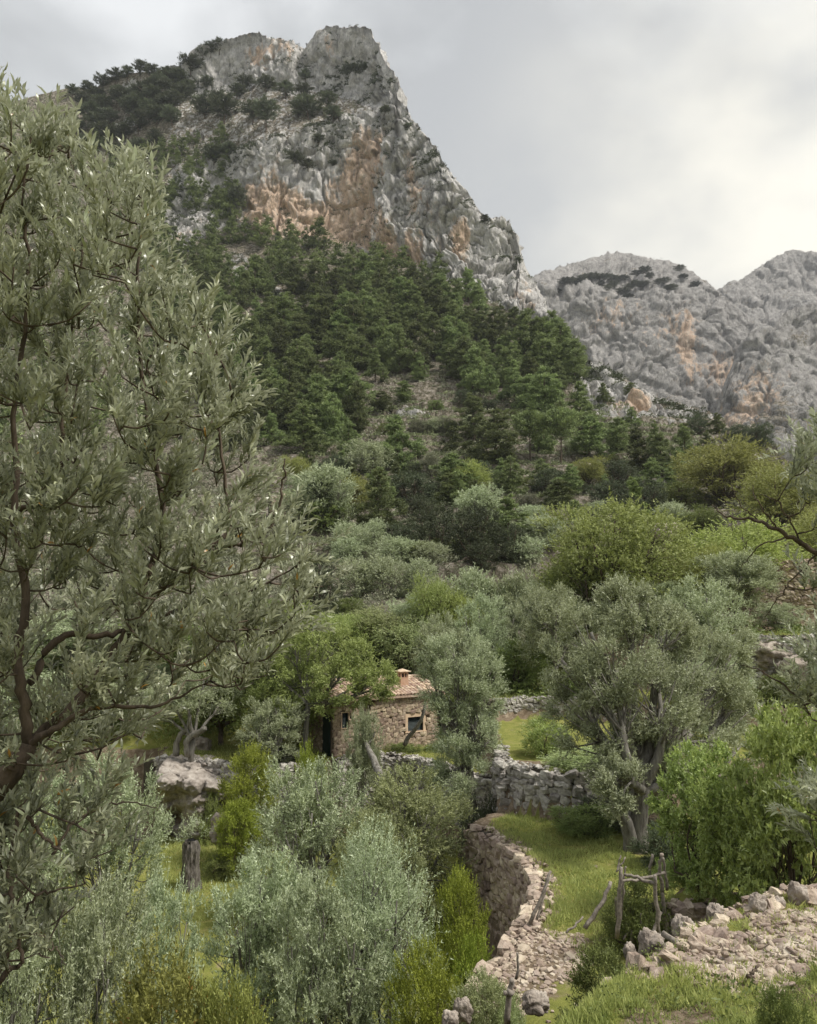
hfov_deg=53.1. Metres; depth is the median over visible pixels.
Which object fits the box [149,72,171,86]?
pine tree
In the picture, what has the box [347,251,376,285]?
pine tree
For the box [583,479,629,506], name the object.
oak tree
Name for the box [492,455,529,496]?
pine tree
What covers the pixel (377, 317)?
pine tree
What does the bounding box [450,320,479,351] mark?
pine tree
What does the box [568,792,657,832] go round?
shrub
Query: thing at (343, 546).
olive tree
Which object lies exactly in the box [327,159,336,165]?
pine tree
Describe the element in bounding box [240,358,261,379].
pine tree
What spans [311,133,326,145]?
pine tree
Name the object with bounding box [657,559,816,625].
stone wall
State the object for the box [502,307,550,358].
pine tree
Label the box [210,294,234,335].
pine tree
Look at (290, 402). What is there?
pine tree
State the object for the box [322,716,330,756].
door
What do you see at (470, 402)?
pine tree
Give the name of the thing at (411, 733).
dead tree
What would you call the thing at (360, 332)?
pine tree
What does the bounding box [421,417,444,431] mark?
olive tree
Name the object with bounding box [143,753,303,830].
stone wall
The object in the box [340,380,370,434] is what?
pine tree
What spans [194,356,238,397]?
pine tree
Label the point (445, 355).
pine tree
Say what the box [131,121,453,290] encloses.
pine wood
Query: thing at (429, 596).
broadleaf tree
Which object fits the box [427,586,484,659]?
broadleaf tree
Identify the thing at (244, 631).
broadleaf tree
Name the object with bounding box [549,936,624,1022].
shrub
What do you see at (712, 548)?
broadleaf tree
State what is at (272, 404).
pine tree
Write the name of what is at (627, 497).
oak tree
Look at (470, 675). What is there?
olive tree
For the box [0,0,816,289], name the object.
sky
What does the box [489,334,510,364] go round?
pine tree
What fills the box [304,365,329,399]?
pine tree
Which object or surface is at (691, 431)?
pine tree
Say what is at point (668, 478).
pine tree
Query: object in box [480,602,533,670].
olive tree
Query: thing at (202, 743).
boulder
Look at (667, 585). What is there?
olive tree
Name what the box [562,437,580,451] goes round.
olive tree
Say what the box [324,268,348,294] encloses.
pine tree
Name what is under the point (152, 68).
pine tree
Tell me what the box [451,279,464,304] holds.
pine tree
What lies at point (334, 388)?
pine tree
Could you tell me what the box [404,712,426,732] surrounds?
window
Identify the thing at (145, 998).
shrub
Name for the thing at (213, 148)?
pine tree
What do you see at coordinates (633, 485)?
pine tree
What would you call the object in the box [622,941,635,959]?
boulder
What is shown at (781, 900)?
boulder
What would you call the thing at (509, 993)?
stake
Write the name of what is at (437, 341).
pine tree
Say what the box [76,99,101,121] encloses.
pine tree
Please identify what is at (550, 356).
pine tree
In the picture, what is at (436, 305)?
pine tree
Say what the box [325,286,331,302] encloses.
pine tree
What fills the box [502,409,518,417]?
shrub
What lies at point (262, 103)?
pine tree
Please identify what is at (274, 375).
pine tree
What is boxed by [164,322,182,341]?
pine tree
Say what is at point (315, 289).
pine tree
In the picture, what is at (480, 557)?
oak tree
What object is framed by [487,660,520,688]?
shrub
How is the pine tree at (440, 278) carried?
on the mountain at (276, 185)
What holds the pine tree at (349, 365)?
on the mountain at (276, 185)
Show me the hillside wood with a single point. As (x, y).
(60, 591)
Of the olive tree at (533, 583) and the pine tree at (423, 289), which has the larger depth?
the pine tree at (423, 289)
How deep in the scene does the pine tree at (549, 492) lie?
126.51 m
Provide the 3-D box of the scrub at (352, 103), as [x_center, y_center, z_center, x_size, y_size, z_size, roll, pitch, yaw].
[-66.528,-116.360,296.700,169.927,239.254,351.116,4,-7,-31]
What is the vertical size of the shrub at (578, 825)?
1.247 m
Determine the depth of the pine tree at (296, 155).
338.14 m
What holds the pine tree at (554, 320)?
on the mountain at (276, 185)
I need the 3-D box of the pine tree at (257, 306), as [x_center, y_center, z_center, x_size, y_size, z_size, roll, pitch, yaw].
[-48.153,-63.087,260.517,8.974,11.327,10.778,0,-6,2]
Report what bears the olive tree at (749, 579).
on the ground at (510, 730)
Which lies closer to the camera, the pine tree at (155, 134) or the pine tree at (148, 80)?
the pine tree at (155, 134)
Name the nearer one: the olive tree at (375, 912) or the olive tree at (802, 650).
the olive tree at (802, 650)
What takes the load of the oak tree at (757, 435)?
on the mountain at (276, 185)
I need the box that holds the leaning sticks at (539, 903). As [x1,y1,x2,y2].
[528,870,552,924]
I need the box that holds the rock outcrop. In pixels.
[149,753,225,839]
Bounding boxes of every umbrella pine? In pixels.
[508,408,553,460]
[536,405,584,464]
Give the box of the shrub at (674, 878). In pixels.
[664,859,695,890]
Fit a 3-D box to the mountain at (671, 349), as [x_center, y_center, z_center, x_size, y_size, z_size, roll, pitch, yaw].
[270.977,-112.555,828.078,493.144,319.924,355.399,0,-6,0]
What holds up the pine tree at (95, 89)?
on the mountain at (276, 185)
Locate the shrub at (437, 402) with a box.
[427,399,444,409]
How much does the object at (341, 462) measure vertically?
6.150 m
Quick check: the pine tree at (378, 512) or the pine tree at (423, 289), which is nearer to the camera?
the pine tree at (378, 512)
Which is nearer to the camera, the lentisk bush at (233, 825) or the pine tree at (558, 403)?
the lentisk bush at (233, 825)
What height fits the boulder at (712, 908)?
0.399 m
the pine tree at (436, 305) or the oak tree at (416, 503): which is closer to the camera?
the oak tree at (416, 503)
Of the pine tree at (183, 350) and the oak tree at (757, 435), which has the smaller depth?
the oak tree at (757, 435)
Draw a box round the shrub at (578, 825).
[546,802,620,840]
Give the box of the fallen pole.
[661,930,679,943]
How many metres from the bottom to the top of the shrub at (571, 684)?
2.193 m
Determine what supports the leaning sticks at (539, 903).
on the stone wall at (509, 875)
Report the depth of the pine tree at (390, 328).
235.89 m
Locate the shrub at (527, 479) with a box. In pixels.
[521,476,534,485]
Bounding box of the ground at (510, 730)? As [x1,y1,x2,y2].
[0,570,816,1023]
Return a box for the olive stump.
[166,806,214,893]
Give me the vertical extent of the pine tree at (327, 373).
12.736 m
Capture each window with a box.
[341,711,349,728]
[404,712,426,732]
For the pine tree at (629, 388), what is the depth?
208.40 m
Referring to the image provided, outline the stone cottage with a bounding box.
[297,669,444,756]
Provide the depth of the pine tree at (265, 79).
384.13 m
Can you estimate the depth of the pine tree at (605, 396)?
202.48 m
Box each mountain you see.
[0,25,815,639]
[530,251,761,415]
[717,249,816,326]
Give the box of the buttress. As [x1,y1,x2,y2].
[716,302,816,477]
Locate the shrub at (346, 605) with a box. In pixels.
[331,597,367,619]
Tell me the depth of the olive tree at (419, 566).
70.00 m
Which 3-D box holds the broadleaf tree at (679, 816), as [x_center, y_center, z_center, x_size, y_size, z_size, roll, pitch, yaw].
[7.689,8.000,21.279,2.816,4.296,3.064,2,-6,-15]
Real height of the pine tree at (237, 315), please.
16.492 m
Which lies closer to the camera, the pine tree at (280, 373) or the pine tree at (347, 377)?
the pine tree at (347, 377)
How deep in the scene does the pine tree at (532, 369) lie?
210.42 m
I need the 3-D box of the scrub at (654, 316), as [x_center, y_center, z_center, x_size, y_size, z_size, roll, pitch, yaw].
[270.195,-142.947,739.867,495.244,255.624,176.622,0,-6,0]
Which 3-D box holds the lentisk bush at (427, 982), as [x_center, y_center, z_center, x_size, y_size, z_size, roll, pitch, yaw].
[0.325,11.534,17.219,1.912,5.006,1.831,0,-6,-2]
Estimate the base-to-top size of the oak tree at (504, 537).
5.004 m
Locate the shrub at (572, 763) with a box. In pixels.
[536,745,610,771]
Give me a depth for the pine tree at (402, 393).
201.86 m
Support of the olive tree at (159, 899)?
on the ground at (510, 730)
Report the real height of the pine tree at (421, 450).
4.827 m
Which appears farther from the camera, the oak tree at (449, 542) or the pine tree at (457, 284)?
the pine tree at (457, 284)
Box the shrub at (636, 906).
[594,868,674,953]
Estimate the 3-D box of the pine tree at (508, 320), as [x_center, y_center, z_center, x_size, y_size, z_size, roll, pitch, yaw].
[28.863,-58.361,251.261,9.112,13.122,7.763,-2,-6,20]
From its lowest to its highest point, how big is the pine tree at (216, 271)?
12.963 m
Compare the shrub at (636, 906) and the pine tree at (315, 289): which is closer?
the shrub at (636, 906)
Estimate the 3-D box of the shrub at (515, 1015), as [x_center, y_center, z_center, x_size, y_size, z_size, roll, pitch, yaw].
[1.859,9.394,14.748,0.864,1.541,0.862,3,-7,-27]
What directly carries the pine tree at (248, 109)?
on the mountain at (276, 185)
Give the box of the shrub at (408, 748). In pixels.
[385,742,422,753]
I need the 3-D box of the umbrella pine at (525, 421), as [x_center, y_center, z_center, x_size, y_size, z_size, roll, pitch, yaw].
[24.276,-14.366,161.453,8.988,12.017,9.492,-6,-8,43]
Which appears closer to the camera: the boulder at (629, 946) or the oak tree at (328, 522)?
the boulder at (629, 946)
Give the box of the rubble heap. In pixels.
[599,883,816,1001]
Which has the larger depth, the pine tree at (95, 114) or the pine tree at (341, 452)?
the pine tree at (95, 114)
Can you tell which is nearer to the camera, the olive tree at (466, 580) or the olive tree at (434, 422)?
the olive tree at (466, 580)
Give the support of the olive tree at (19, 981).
on the ground at (510, 730)
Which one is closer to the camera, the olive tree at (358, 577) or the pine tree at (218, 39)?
the olive tree at (358, 577)
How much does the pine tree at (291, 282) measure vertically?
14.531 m
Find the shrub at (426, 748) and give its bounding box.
[421,744,437,751]
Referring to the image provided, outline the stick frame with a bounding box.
[566,854,671,941]
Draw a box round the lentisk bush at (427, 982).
[381,932,465,1023]
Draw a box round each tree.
[0,62,360,984]
[0,670,89,746]
[0,755,104,966]
[0,863,91,1023]
[11,610,135,675]
[18,864,162,1023]
[36,669,169,727]
[38,747,174,951]
[64,83,80,97]
[70,89,92,102]
[74,133,100,146]
[75,117,88,133]
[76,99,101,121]
[78,79,93,90]
[82,111,106,132]
[86,84,106,101]
[87,119,118,147]
[89,93,115,110]
[93,70,111,87]
[99,105,120,123]
[103,141,129,159]
[105,67,123,83]
[106,84,129,110]
[108,84,125,93]
[111,122,134,137]
[119,864,218,1023]
[120,64,133,82]
[123,109,149,135]
[125,86,139,94]
[128,89,149,109]
[129,80,149,96]
[129,136,146,149]
[131,58,146,81]
[133,658,244,761]
[137,97,154,119]
[139,101,165,126]
[139,621,218,667]
[140,661,176,687]
[141,83,162,98]
[143,62,161,74]
[143,77,156,87]
[145,126,165,150]
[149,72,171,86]
[153,69,174,87]
[153,92,177,108]
[155,77,176,91]
[156,65,172,76]
[157,103,181,126]
[157,276,187,308]
[159,645,274,745]
[163,88,185,106]
[164,298,187,332]
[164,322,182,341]
[169,66,189,82]
[170,82,196,101]
[170,264,185,299]
[170,342,186,359]
[175,78,195,92]
[176,52,206,76]
[178,267,194,297]
[180,331,201,364]
[185,254,211,287]
[189,91,218,118]
[192,311,212,332]
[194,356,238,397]
[194,387,228,417]
[195,44,208,55]
[198,142,224,165]
[198,268,228,295]
[198,279,207,292]
[198,838,331,1023]
[199,74,213,88]
[203,40,218,52]
[203,615,283,654]
[205,91,242,123]
[206,90,221,107]
[206,286,224,308]
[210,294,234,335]
[211,37,225,54]
[212,403,249,449]
[214,313,229,337]
[218,294,242,312]
[218,637,335,740]
[219,140,237,154]
[219,305,261,349]
[223,332,246,362]
[223,341,245,383]
[227,183,247,221]
[228,82,248,99]
[229,265,249,295]
[230,270,258,307]
[231,695,309,762]
[232,315,268,362]
[233,71,255,91]
[235,754,375,923]
[238,99,259,124]
[238,409,261,442]
[239,363,256,397]
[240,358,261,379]
[242,253,275,296]
[242,615,401,753]
[248,369,284,415]
[248,388,285,434]
[249,335,273,369]
[250,93,282,131]
[250,297,265,325]
[250,338,284,378]
[252,263,277,293]
[252,311,267,333]
[254,72,277,92]
[254,291,280,311]
[257,304,285,338]
[257,857,391,1023]
[259,295,285,323]
[259,410,286,443]
[261,292,301,333]
[265,367,286,392]
[266,376,289,412]
[266,381,297,431]
[267,599,337,649]
[268,319,291,361]
[270,487,314,523]
[271,338,321,386]
[272,79,298,98]
[272,403,334,453]
[273,359,285,379]
[276,358,306,400]
[277,454,313,481]
[279,259,306,295]
[281,313,316,351]
[282,291,296,315]
[284,470,316,490]
[285,150,304,166]
[287,548,348,623]
[288,96,308,117]
[288,302,303,328]
[290,90,324,119]
[290,403,313,436]
[293,80,314,95]
[293,479,316,497]
[294,372,345,420]
[296,383,345,433]
[296,441,318,469]
[297,295,308,314]
[298,67,313,81]
[298,158,316,168]
[298,260,329,297]
[298,333,316,357]
[298,499,353,530]
[299,356,320,393]
[299,458,362,525]
[300,338,315,364]
[303,282,326,314]
[303,360,336,393]
[304,293,324,325]
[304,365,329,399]
[305,294,339,340]
[306,475,338,531]
[310,318,334,352]
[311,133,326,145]
[312,611,384,667]
[312,811,453,1023]
[316,90,339,105]
[316,391,348,444]
[317,331,336,363]
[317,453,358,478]
[320,521,375,558]
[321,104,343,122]
[322,374,343,402]
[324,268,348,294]
[324,309,359,349]
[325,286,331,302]
[326,323,367,366]
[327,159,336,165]
[327,294,341,317]
[327,364,343,389]
[328,806,429,956]
[329,350,347,377]
[329,368,379,413]
[329,536,366,564]
[330,290,358,324]
[330,756,480,940]
[331,253,360,287]
[334,602,421,659]
[335,398,351,419]
[335,420,360,453]
[336,284,346,309]
[336,449,347,466]
[336,472,371,512]
[337,362,366,389]
[337,554,383,598]
[339,297,372,337]
[339,437,396,473]
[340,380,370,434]
[341,61,359,74]
[343,702,386,814]
[344,279,358,296]
[346,468,408,533]
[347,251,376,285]
[348,463,360,482]
[349,288,384,336]
[350,335,381,370]
[353,325,374,354]
[354,517,388,548]
[358,61,368,70]
[358,552,413,598]
[360,280,375,307]
[360,466,398,508]
[361,348,389,381]
[362,266,396,301]
[362,541,390,562]
[363,732,389,783]
[364,318,398,362]
[364,614,440,673]
[365,307,393,347]
[368,391,394,410]
[369,287,396,319]
[371,534,419,563]
[372,306,400,332]
[376,323,404,357]
[379,105,389,114]
[379,414,424,472]
[380,280,398,310]
[381,518,426,563]
[382,322,414,373]
[383,272,397,294]
[384,591,436,643]
[388,276,411,308]
[389,461,407,496]
[389,469,438,508]
[390,380,414,402]
[391,303,405,324]
[392,555,445,597]
[396,278,425,317]
[396,571,463,628]
[400,316,409,341]
[400,321,435,369]
[401,262,423,285]
[402,492,438,522]
[402,702,426,746]
[403,291,434,328]
[404,283,435,323]
[404,461,423,473]
[404,499,467,559]
[404,541,432,563]
[405,437,428,457]
[405,540,451,563]
[407,609,468,693]
[408,351,429,381]
[408,419,432,434]
[412,629,511,822]
[416,312,449,358]
[417,481,442,492]
[418,451,440,475]
[421,280,444,309]
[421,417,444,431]
[425,283,450,319]
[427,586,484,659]
[428,453,482,491]
[429,536,463,562]
[430,271,461,314]
[430,472,460,505]
[433,300,473,340]
[433,314,462,359]
[434,416,455,433]
[436,342,458,370]
[438,425,463,451]
[438,563,503,633]
[442,502,504,562]
[443,392,500,441]
[445,336,487,380]
[446,296,464,325]
[446,456,491,487]
[448,482,504,520]
[449,471,467,503]
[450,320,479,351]
[450,590,513,688]
[451,267,485,301]
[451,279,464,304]
[452,389,473,406]
[453,305,477,337]
[456,345,491,394]
[457,407,520,463]
[459,540,499,570]
[460,306,482,326]
[462,414,482,424]
[462,576,523,622]
[464,449,487,462]
[464,479,483,500]
[467,279,491,314]
[472,311,491,337]
[474,355,495,383]
[475,497,494,521]
[477,306,510,352]
[477,339,503,371]
[477,459,493,477]
[480,214,490,220]
[480,365,499,394]
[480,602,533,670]
[481,398,500,409]
[482,493,531,541]
[485,564,549,647]
[488,457,507,484]
[488,522,532,564]
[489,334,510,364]
[492,346,520,386]
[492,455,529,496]
[495,304,514,334]
[495,359,526,403]
[500,534,548,563]
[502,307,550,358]
[505,306,528,332]
[508,579,592,690]
[509,340,526,367]
[509,373,538,410]
[509,578,564,665]
[516,504,547,520]
[517,351,535,375]
[517,492,546,506]
[519,356,540,393]
[519,515,564,545]
[522,331,567,378]
[522,365,568,416]
[525,486,707,628]
[526,458,556,481]
[530,321,549,350]
[530,467,576,496]
[530,555,598,605]
[531,423,558,453]
[533,321,588,373]
[536,478,579,507]
[537,571,766,854]
[543,309,579,344]
[543,484,555,502]
[544,316,571,355]
[551,464,585,493]
[554,360,572,389]
[554,400,575,434]
[561,339,590,382]
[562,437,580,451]
[565,380,608,430]
[566,499,585,518]
[568,414,617,456]
[570,454,608,484]
[570,601,621,633]
[576,483,589,495]
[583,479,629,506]
[586,500,608,516]
[590,600,648,631]
[591,382,615,404]
[596,458,639,489]
[598,474,608,494]
[603,417,636,453]
[603,493,645,522]
[616,517,683,554]
[619,476,650,513]
[621,407,643,426]
[623,382,635,394]
[623,477,670,508]
[624,426,658,470]
[624,457,672,496]
[638,539,734,614]
[640,579,711,634]
[643,432,674,475]
[643,736,748,897]
[644,420,663,446]
[646,570,764,700]
[652,499,696,536]
[653,481,709,509]
[659,466,677,488]
[660,509,816,594]
[662,448,688,476]
[665,431,785,508]
[668,423,702,459]
[672,423,694,442]
[672,649,760,747]
[676,504,732,535]
[686,413,712,434]
[686,546,790,631]
[688,753,804,907]
[695,431,716,453]
[705,412,726,434]
[712,403,816,849]
[718,459,816,539]
[721,422,751,443]
[721,690,816,901]
[743,421,776,448]
[746,602,811,630]
[780,505,816,561]
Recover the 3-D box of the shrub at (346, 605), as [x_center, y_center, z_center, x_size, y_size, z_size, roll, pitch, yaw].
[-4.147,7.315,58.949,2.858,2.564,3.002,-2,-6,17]
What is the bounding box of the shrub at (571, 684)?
[544,664,607,696]
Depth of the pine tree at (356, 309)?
242.03 m
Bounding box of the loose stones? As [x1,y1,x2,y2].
[475,813,597,1022]
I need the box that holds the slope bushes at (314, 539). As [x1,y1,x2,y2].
[262,480,682,565]
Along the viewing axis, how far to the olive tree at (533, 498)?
124.33 m
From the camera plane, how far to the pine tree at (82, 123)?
402.32 m
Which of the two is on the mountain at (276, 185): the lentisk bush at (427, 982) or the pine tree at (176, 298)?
the pine tree at (176, 298)
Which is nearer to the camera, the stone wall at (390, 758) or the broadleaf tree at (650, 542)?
the stone wall at (390, 758)
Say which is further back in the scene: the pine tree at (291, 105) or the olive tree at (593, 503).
the pine tree at (291, 105)
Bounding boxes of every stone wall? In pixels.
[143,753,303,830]
[331,751,491,829]
[462,823,556,998]
[485,695,616,719]
[490,744,631,816]
[648,892,736,936]
[656,633,815,685]
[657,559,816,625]
[705,705,816,722]
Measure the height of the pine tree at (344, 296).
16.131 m
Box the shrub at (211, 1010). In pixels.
[182,960,272,1023]
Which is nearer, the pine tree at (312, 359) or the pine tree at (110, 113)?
the pine tree at (312, 359)
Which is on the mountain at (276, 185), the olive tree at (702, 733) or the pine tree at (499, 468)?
the pine tree at (499, 468)
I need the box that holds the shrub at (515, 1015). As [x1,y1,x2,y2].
[486,989,527,1023]
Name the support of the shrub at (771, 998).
on the ground at (510, 730)
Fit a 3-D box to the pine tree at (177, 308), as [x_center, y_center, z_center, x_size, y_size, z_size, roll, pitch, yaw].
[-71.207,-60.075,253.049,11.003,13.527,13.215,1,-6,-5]
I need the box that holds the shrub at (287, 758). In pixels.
[271,746,306,763]
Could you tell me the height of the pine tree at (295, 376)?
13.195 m
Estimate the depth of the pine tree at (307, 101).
354.24 m
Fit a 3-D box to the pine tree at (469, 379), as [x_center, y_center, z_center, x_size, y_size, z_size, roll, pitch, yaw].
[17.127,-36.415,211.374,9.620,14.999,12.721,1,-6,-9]
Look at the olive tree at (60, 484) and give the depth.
3.83 m
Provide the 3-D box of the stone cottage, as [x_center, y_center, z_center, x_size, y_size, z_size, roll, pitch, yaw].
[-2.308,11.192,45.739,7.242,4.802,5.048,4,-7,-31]
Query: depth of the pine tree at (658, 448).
153.08 m
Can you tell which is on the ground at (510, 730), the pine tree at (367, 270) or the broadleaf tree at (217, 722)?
the broadleaf tree at (217, 722)
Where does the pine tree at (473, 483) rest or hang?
on the mountain at (276, 185)
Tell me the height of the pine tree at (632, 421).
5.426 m
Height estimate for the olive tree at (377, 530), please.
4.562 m
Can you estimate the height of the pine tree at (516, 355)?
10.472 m
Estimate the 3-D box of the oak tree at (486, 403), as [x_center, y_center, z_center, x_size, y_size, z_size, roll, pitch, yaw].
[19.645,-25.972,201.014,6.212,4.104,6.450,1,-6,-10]
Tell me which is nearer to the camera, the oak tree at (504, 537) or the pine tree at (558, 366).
the oak tree at (504, 537)
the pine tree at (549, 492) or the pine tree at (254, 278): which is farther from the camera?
the pine tree at (254, 278)
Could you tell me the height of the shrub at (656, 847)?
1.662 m
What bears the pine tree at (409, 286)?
on the mountain at (276, 185)
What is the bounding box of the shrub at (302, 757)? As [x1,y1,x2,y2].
[293,734,326,844]
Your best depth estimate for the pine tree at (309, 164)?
335.42 m
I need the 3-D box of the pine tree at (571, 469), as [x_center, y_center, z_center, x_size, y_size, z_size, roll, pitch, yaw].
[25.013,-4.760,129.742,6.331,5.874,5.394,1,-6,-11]
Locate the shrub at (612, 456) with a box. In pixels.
[603,454,620,464]
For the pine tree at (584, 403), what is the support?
on the mountain at (276, 185)
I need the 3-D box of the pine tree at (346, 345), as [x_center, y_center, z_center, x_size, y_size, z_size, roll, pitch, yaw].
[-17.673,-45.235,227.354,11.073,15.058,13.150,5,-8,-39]
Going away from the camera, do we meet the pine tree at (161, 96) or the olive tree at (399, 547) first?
the olive tree at (399, 547)
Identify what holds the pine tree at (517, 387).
on the mountain at (276, 185)
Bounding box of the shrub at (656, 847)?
[626,820,684,871]
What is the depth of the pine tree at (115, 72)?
417.28 m
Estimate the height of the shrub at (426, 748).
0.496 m
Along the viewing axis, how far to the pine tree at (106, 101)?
407.48 m
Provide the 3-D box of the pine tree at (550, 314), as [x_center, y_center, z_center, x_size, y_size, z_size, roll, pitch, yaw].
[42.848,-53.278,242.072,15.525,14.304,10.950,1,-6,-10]
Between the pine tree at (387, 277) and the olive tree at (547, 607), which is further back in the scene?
the pine tree at (387, 277)
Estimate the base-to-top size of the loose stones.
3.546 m
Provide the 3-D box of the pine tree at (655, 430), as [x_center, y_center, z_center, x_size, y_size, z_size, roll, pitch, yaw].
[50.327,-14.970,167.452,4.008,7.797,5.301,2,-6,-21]
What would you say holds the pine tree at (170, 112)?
on the mountain at (276, 185)
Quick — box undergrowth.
[1,553,811,739]
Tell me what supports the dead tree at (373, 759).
on the ground at (510, 730)
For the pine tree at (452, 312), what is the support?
on the mountain at (276, 185)
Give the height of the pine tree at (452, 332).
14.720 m
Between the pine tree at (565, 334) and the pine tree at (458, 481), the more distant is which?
the pine tree at (565, 334)
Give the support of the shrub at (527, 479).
on the mountain at (276, 185)
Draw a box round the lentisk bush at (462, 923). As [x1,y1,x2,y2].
[420,857,494,1013]
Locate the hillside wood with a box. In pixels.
[0,150,276,620]
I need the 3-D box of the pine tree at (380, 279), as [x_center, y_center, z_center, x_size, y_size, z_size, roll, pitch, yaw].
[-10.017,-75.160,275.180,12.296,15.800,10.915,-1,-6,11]
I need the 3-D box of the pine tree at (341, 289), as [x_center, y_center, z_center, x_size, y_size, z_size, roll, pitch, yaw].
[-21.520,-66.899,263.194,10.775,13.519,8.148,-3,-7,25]
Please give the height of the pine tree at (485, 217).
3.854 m
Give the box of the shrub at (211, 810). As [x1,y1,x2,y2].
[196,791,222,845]
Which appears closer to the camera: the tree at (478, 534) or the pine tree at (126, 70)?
the tree at (478, 534)
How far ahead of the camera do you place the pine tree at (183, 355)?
233.81 m
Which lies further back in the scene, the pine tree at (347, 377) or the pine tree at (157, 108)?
the pine tree at (157, 108)
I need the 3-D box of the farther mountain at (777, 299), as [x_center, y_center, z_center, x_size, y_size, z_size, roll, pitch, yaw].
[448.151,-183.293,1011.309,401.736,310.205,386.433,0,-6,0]
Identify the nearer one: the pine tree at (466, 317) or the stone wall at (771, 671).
the stone wall at (771, 671)
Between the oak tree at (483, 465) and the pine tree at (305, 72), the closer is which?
the oak tree at (483, 465)
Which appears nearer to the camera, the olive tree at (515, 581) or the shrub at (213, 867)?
the shrub at (213, 867)
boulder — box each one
[195,736,211,749]
[209,812,237,846]
[442,1009,458,1023]
[453,996,472,1023]
[521,989,549,1016]
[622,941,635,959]
[638,927,664,957]
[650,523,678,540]
[671,913,695,936]
[706,902,724,920]
[748,892,766,912]
[751,640,792,668]
[774,654,812,689]
[774,895,785,906]
[786,881,809,905]
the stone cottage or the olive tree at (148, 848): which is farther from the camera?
the stone cottage
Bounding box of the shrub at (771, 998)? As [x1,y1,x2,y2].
[754,979,816,1023]
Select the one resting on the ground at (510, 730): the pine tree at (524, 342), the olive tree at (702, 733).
the olive tree at (702, 733)
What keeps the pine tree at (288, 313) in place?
on the mountain at (276, 185)
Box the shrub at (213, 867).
[201,850,240,880]
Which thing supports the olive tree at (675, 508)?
on the mountain at (276, 185)
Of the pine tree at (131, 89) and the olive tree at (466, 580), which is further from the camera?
the pine tree at (131, 89)
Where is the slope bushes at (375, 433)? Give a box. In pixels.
[244,390,712,487]
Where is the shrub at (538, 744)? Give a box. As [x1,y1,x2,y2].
[518,710,572,759]
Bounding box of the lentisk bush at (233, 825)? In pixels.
[211,796,263,876]
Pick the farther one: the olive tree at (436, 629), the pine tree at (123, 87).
the pine tree at (123, 87)
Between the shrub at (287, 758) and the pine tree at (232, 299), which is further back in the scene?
the pine tree at (232, 299)
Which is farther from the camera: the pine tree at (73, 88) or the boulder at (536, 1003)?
the pine tree at (73, 88)
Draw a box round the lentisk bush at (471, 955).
[449,922,493,994]
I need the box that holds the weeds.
[502,767,816,1023]
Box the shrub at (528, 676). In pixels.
[485,637,553,695]
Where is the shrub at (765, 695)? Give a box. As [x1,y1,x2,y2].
[752,674,807,707]
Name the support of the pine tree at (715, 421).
on the mountain at (276, 185)
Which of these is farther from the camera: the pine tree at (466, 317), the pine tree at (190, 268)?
the pine tree at (190, 268)
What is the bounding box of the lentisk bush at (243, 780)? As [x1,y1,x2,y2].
[213,736,281,860]
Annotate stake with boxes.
[503,952,519,1023]
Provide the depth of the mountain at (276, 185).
324.88 m
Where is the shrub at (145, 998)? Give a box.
[84,914,235,1023]
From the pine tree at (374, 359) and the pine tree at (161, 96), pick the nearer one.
the pine tree at (374, 359)
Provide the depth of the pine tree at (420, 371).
219.36 m
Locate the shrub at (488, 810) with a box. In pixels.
[457,784,496,862]
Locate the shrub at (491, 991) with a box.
[447,964,522,1023]
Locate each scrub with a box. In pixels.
[0,63,783,456]
[0,514,783,639]
[20,450,777,524]
[119,24,708,474]
[571,257,750,409]
[722,305,816,455]
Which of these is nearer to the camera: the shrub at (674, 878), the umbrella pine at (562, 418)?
the shrub at (674, 878)
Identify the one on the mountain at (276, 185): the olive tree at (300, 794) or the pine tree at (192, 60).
the pine tree at (192, 60)
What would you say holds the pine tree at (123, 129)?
on the mountain at (276, 185)
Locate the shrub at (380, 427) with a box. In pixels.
[372,423,394,434]
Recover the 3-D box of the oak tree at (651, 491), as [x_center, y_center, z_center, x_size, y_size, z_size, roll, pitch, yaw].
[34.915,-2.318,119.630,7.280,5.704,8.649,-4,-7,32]
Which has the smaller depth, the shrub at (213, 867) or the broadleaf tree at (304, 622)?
the shrub at (213, 867)
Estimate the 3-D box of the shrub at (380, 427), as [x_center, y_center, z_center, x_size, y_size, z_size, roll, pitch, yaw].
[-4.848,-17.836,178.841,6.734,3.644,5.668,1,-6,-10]
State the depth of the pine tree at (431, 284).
269.62 m
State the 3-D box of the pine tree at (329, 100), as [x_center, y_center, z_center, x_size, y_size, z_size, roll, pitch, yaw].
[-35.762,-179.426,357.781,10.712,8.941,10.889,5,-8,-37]
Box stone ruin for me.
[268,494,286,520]
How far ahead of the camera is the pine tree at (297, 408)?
174.92 m
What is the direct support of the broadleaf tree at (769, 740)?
on the ground at (510, 730)
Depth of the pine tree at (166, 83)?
397.17 m
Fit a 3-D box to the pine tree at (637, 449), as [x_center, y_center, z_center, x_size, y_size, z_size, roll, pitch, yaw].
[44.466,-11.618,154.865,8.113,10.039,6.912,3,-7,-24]
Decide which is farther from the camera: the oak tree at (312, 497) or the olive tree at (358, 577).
the oak tree at (312, 497)
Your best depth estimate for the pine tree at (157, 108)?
386.79 m
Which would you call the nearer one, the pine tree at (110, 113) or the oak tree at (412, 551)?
the oak tree at (412, 551)
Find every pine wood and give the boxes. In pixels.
[0,126,191,466]
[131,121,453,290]
[556,264,701,296]
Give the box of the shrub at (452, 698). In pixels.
[439,685,478,725]

